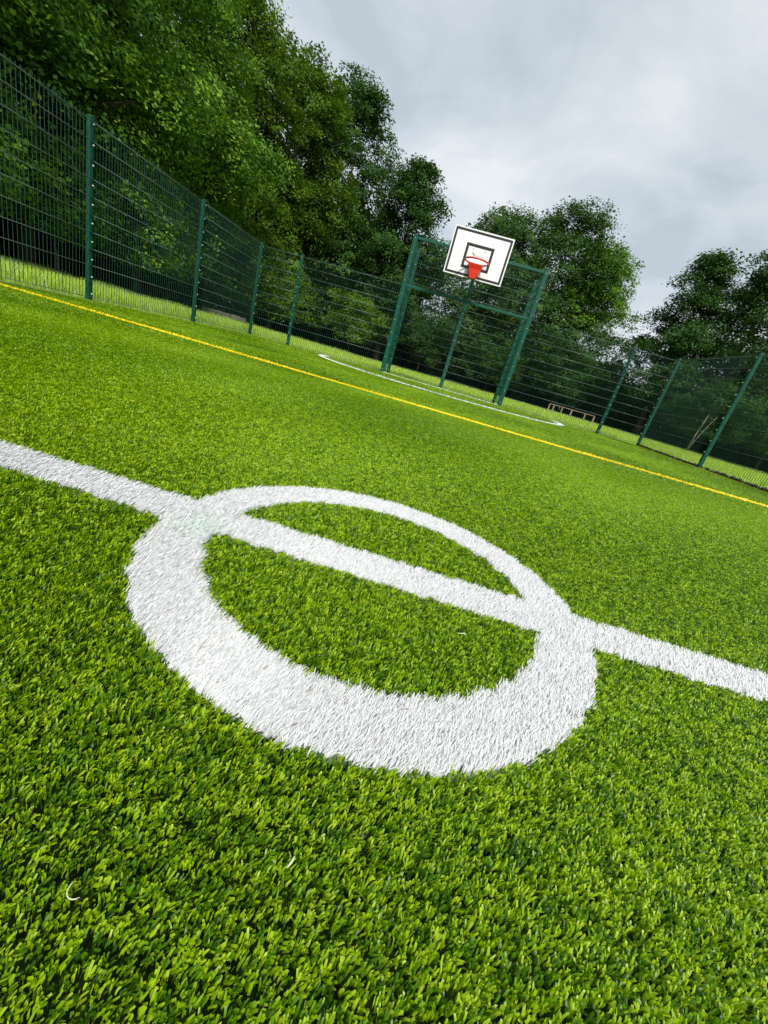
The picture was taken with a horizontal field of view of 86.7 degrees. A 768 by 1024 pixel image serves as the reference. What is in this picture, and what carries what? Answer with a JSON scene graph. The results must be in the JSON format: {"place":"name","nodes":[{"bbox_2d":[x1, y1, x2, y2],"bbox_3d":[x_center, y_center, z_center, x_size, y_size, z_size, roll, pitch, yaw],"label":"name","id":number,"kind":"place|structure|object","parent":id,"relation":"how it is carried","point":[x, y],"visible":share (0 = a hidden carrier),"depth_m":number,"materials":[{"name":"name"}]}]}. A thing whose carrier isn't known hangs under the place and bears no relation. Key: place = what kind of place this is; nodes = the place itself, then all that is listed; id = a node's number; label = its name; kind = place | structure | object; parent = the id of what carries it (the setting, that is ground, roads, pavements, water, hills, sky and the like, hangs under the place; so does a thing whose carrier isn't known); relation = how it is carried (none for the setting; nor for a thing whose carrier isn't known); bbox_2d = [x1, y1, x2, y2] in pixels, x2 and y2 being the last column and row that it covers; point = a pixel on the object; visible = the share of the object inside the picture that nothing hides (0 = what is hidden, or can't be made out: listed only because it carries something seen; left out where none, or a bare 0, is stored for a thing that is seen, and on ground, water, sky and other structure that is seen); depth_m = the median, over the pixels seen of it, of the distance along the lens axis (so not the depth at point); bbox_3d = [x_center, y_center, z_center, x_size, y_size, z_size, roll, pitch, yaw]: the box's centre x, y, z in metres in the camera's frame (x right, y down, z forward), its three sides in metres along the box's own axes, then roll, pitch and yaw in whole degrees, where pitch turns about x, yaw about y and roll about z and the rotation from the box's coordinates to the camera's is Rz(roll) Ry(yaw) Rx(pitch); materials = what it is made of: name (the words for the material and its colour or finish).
{"place":"outdoors","nodes":[
{"label":"outdoors","id":0,"kind":"place"},
{"bbox_2d":[0,255,767,488],"bbox_3d":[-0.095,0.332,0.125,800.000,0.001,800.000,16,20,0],"label":"ground","id":1,"kind":"structure","parent":0,"point":[244,332],"depth_m":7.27,"materials":[{"name":"green plant"}]},
{"bbox_2d":[0,119,53,217],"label":"shrub","id":2,"kind":"object","parent":1,"relation":"on","point":[11,170],"visible":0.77,"depth_m":9.79,"materials":[{"name":"green plant"}]},
{"bbox_2d":[0,0,103,202],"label":"maple tree","id":3,"kind":"object","parent":1,"relation":"on","point":[31,16],"visible":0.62,"depth_m":9.55,"materials":[{"name":"green plant"}]},
{"bbox_2d":[0,144,130,271],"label":"shrub","id":4,"kind":"object","parent":1,"relation":"on","point":[100,213],"visible":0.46,"depth_m":12.32,"materials":[{"name":"green plant"}]},
{"bbox_2d":[0,0,231,276],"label":"maple tree","id":5,"kind":"object","parent":1,"relation":"on","point":[90,63],"visible":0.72,"depth_m":12.36,"materials":[{"name":"green plant"}]},
{"bbox_2d":[0,53,263,333],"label":"fence","id":6,"kind":"object","parent":1,"relation":"on","point":[90,147],"visible":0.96,"depth_m":5.51,"materials":[{"name":"green metal"}]},
{"bbox_2d":[77,177,201,292],"bbox_3d":[-9.898,-10.767,16.221,4.774,4.040,4.596,6,22,-25],"label":"shrub","id":7,"kind":"object","parent":1,"relation":"on","point":[179,248],"visible":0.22,"depth_m":16.05,"materials":[{"name":"green plant"}]},
{"bbox_2d":[0,0,294,293],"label":"maple tree","id":8,"kind":"object","parent":1,"relation":"on","point":[240,168],"visible":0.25,"depth_m":17.26,"materials":[{"name":"green plant"}]},
{"bbox_2d":[201,307,245,323],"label":"wall","id":9,"kind":"structure","parent":1,"relation":"on","point":[222,313],"depth_m":20.66,"materials":[{"name":"concrete"}]},
{"bbox_2d":[131,0,322,309],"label":"lime tree","id":10,"kind":"object","parent":1,"relation":"on","point":[268,53],"visible":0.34,"depth_m":21.60,"materials":[{"name":"green plant"}]},
{"bbox_2d":[233,257,315,327],"bbox_3d":[-6.945,-13.334,25.042,4.479,4.205,5.398,1,25,-36],"label":"shrub","id":11,"kind":"object","parent":1,"relation":"on","point":[264,304],"visible":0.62,"depth_m":24.31,"materials":[{"name":"green plant"}]},
{"bbox_2d":[0,280,634,444],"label":"pitch edging","id":12,"kind":"object","parent":1,"relation":"on","point":[121,306],"visible":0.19,"depth_m":5.68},
{"bbox_2d":[253,245,401,369],"bbox_3d":[-1.452,-4.900,9.927,3.375,2.133,0.085,17,20,2],"label":"fence","id":13,"kind":"object","parent":1,"relation":"on","point":[296,293],"visible":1,"depth_m":9.86,"materials":[{"name":"green metal"}]},
{"bbox_2d":[380,224,549,405],"bbox_3d":[1.764,-4.383,9.415,3.126,3.210,2.661,17,20,2],"label":"basketball goal","id":14,"kind":"object","parent":1,"relation":"on","point":[480,256],"visible":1,"depth_m":9.36,"materials":[{"name":"green metal"}]},
{"bbox_2d":[547,403,594,422],"bbox_3d":[12.065,-6.361,26.307,2.934,0.540,0.094,19,20,10],"label":"knee rail","id":15,"kind":"object","parent":1,"relation":"on","point":[570,412],"visible":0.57,"depth_m":26.25,"materials":[{"name":"brown wood"}]},
{"bbox_2d":[504,321,675,442],"bbox_3d":[4.754,-3.032,9.682,3.365,2.133,0.085,17,20,2],"label":"fence","id":16,"kind":"object","parent":1,"relation":"on","point":[625,369],"visible":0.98,"depth_m":9.60,"materials":[{"name":"green metal"}]},
{"bbox_2d":[636,353,767,489],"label":"fence","id":17,"kind":"object","parent":1,"relation":"on","point":[736,398],"visible":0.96,"depth_m":7.45,"materials":[{"name":"green metal"}]},
{"bbox_2d":[638,444,767,491],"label":"soil edge","id":18,"kind":"object","parent":1,"relation":"on","point":[735,479],"visible":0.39,"depth_m":7.04,"materials":[{"name":"brown soil"}]},
{"bbox_2d":[686,404,723,449],"bbox_3d":[16.769,-4.373,21.322,0.933,2.780,0.613,13,20,-8],"label":"sapling","id":19,"kind":"object","parent":1,"relation":"on","point":[703,423],"visible":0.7,"depth_m":21.17,"materials":[{"name":"brown plant"}]},
{"bbox_2d":[659,377,767,449],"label":"shrub","id":20,"kind":"object","parent":1,"relation":"on","point":[688,405],"visible":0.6,"depth_m":24.00,"materials":[{"name":"green plant"}]},
{"bbox_2d":[728,393,767,469],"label":"shrub","id":21,"kind":"object","parent":1,"relation":"on","point":[761,438],"visible":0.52,"depth_m":23.27,"materials":[{"name":"green plant"}]},
{"bbox_2d":[0,281,767,1023],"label":"pitch","id":22,"kind":"object","parent":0,"point":[84,943],"depth_m":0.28,"materials":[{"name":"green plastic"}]},
{"bbox_2d":[66,882,79,899],"bbox_3d":[-0.172,0.211,0.227,0.009,0.001,0.008,16,20,0],"label":"loose fibre","id":23,"kind":"object","parent":22,"relation":"on","point":[67,896],"visible":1,"depth_m":0.23,"materials":[{"name":"white plastic"}]},
{"bbox_2d":[146,503,590,781],"bbox_3d":[-0.005,0.107,0.682,0.698,0.001,0.698,16,20,0],"label":"circle backing","id":24,"kind":"object","parent":22,"relation":"on","point":[526,764],"visible":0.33,"depth_m":0.39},
{"bbox_2d":[122,485,599,780],"bbox_3d":[-0.008,0.093,0.679,0.720,0.013,0.719,16,20,0],"label":"circle marking","id":25,"kind":"object","parent":24,"relation":"on","point":[526,717],"visible":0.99,"depth_m":0.43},
{"bbox_2d":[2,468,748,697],"bbox_3d":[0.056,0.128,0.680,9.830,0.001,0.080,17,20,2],"label":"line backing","id":26,"kind":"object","parent":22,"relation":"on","point":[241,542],"depth_m":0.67,"materials":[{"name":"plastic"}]},
{"bbox_2d":[0,439,767,700],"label":"line marking","id":27,"kind":"object","parent":26,"relation":"on","point":[420,582],"visible":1,"depth_m":0.67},
{"bbox_2d":[384,372,498,405],"bbox_3d":[1.388,-3.057,10.061,3.028,0.033,0.169,17,20,2],"label":"goal line marking","id":28,"kind":"object","parent":22,"relation":"on","point":[443,389],"visible":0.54,"depth_m":10.05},
{"bbox_2d":[319,354,564,425],"bbox_3d":[1.251,-2.569,8.661,6.015,0.034,3.314,16,20,0],"label":"goal area marking","id":29,"kind":"object","parent":22,"relation":"on","point":[560,424],"visible":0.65,"depth_m":7.47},
{"bbox_2d":[141,0,767,416],"label":"sky","id":30,"kind":"structure","parent":0,"point":[656,109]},
{"label":"woodland floor","id":31,"kind":"structure","parent":0,"visible":0},
{"bbox_2d":[213,27,361,334],"bbox_3d":[-6.665,-20.436,26.881,10.265,15.959,9.640,2,24,-34],"label":"lime tree","id":32,"kind":"object","parent":31,"relation":"on","point":[324,101],"visible":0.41,"depth_m":25.29,"materials":[{"name":"green plant"}]},
{"bbox_2d":[286,60,405,343],"bbox_3d":[-3.461,-21.352,29.985,9.719,17.138,10.547,16,20,0],"label":"ash tree","id":33,"kind":"object","parent":31,"relation":"on","point":[367,100],"visible":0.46,"depth_m":27.72,"materials":[{"name":"green plant"}]},
{"bbox_2d":[319,286,391,351],"bbox_3d":[-1.920,-12.968,27.987,5.292,4.115,5.218,16,20,0],"label":"shrub","id":34,"kind":"object","parent":31,"relation":"on","point":[357,323],"visible":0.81,"depth_m":26.95,"materials":[{"name":"green plant"}]},
{"bbox_2d":[0,17,766,452],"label":"woodland","id":35,"kind":"object","parent":31,"relation":"on","point":[238,307],"visible":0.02,"depth_m":33.91,"materials":[{"name":"green plant"}]},
{"bbox_2d":[0,203,767,472],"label":"undergrowth","id":36,"kind":"object","parent":31,"relation":"on","point":[103,264],"visible":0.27,"depth_m":30.62,"materials":[{"name":"green plant"}]},
{"bbox_2d":[341,152,455,359],"bbox_3d":[1.203,-17.827,29.413,8.038,13.579,8.596,16,20,0],"label":"oak tree","id":37,"kind":"object","parent":31,"relation":"on","point":[411,189],"visible":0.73,"depth_m":27.78,"materials":[{"name":"green plant"}]},
{"bbox_2d":[397,309,464,371],"bbox_3d":[3.374,-12.848,30.936,5.464,4.623,5.066,10,21,-15],"label":"shrub","id":38,"kind":"object","parent":31,"relation":"on","point":[427,330],"visible":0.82,"depth_m":30.04,"materials":[{"name":"green plant"}]},
{"bbox_2d":[417,201,559,382],"bbox_3d":[8.214,-17.625,33.330,11.138,14.154,12.199,16,20,0],"label":"ash tree","id":39,"kind":"object","parent":31,"relation":"on","point":[499,224],"visible":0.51,"depth_m":31.14,"materials":[{"name":"green plant"}]},
{"bbox_2d":[458,331,528,390],"bbox_3d":[8.659,-11.649,32.015,5.752,4.466,5.803,26,22,25],"label":"shrub","id":40,"kind":"object","parent":31,"relation":"on","point":[486,363],"visible":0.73,"depth_m":30.91,"materials":[{"name":"green plant"}]},
{"bbox_2d":[467,195,627,398],"bbox_3d":[13.244,-16.696,33.235,11.218,15.154,11.710,16,20,0],"label":"ash tree","id":41,"kind":"object","parent":31,"relation":"on","point":[557,239],"visible":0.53,"depth_m":30.45,"materials":[{"name":"green plant"}]},
{"bbox_2d":[521,348,611,410],"bbox_3d":[13.581,-10.299,31.429,6.607,4.965,6.109,16,20,0],"label":"shrub","id":42,"kind":"object","parent":31,"relation":"on","point":[569,377],"visible":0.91,"depth_m":30.68,"materials":[{"name":"green plant"}]},
{"bbox_2d":[521,234,645,407],"bbox_3d":[16.360,-15.353,34.286,9.706,13.610,9.264,16,20,0],"label":"ash tree","id":43,"kind":"object","parent":31,"relation":"on","point":[618,297],"visible":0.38,"depth_m":31.84,"materials":[{"name":"green plant"}]},
{"bbox_2d":[573,356,633,420],"bbox_3d":[17.506,-9.797,32.750,4.873,5.180,5.757,16,20,0],"label":"shrub","id":44,"kind":"object","parent":31,"relation":"on","point":[614,369],"visible":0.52,"depth_m":31.83,"materials":[{"name":"green plant"}]},
{"bbox_2d":[602,247,747,434],"bbox_3d":[20.301,-11.467,28.441,8.182,12.604,6.901,2,24,-34],"label":"oak tree","id":45,"kind":"object","parent":31,"relation":"on","point":[680,336],"visible":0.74,"depth_m":27.06,"materials":[{"name":"green plant"}]},
{"bbox_2d":[651,249,767,448],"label":"oak tree","id":46,"kind":"object","parent":31,"relation":"on","point":[752,297],"visible":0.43,"depth_m":26.18,"materials":[{"name":"green plant"}]},
{"bbox_2d":[725,344,767,453],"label":"lime tree","id":47,"kind":"object","parent":31,"relation":"on","point":[752,389],"visible":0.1,"depth_m":26.38,"materials":[{"name":"green plant"}]},
{"label":"yellow line backing","id":48,"kind":"structure","parent":0,"visible":0},
{"bbox_2d":[0,283,767,506],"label":"yellow line marking","id":49,"kind":"object","parent":48,"relation":"on","point":[449,414],"visible":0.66,"depth_m":3.80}
]}

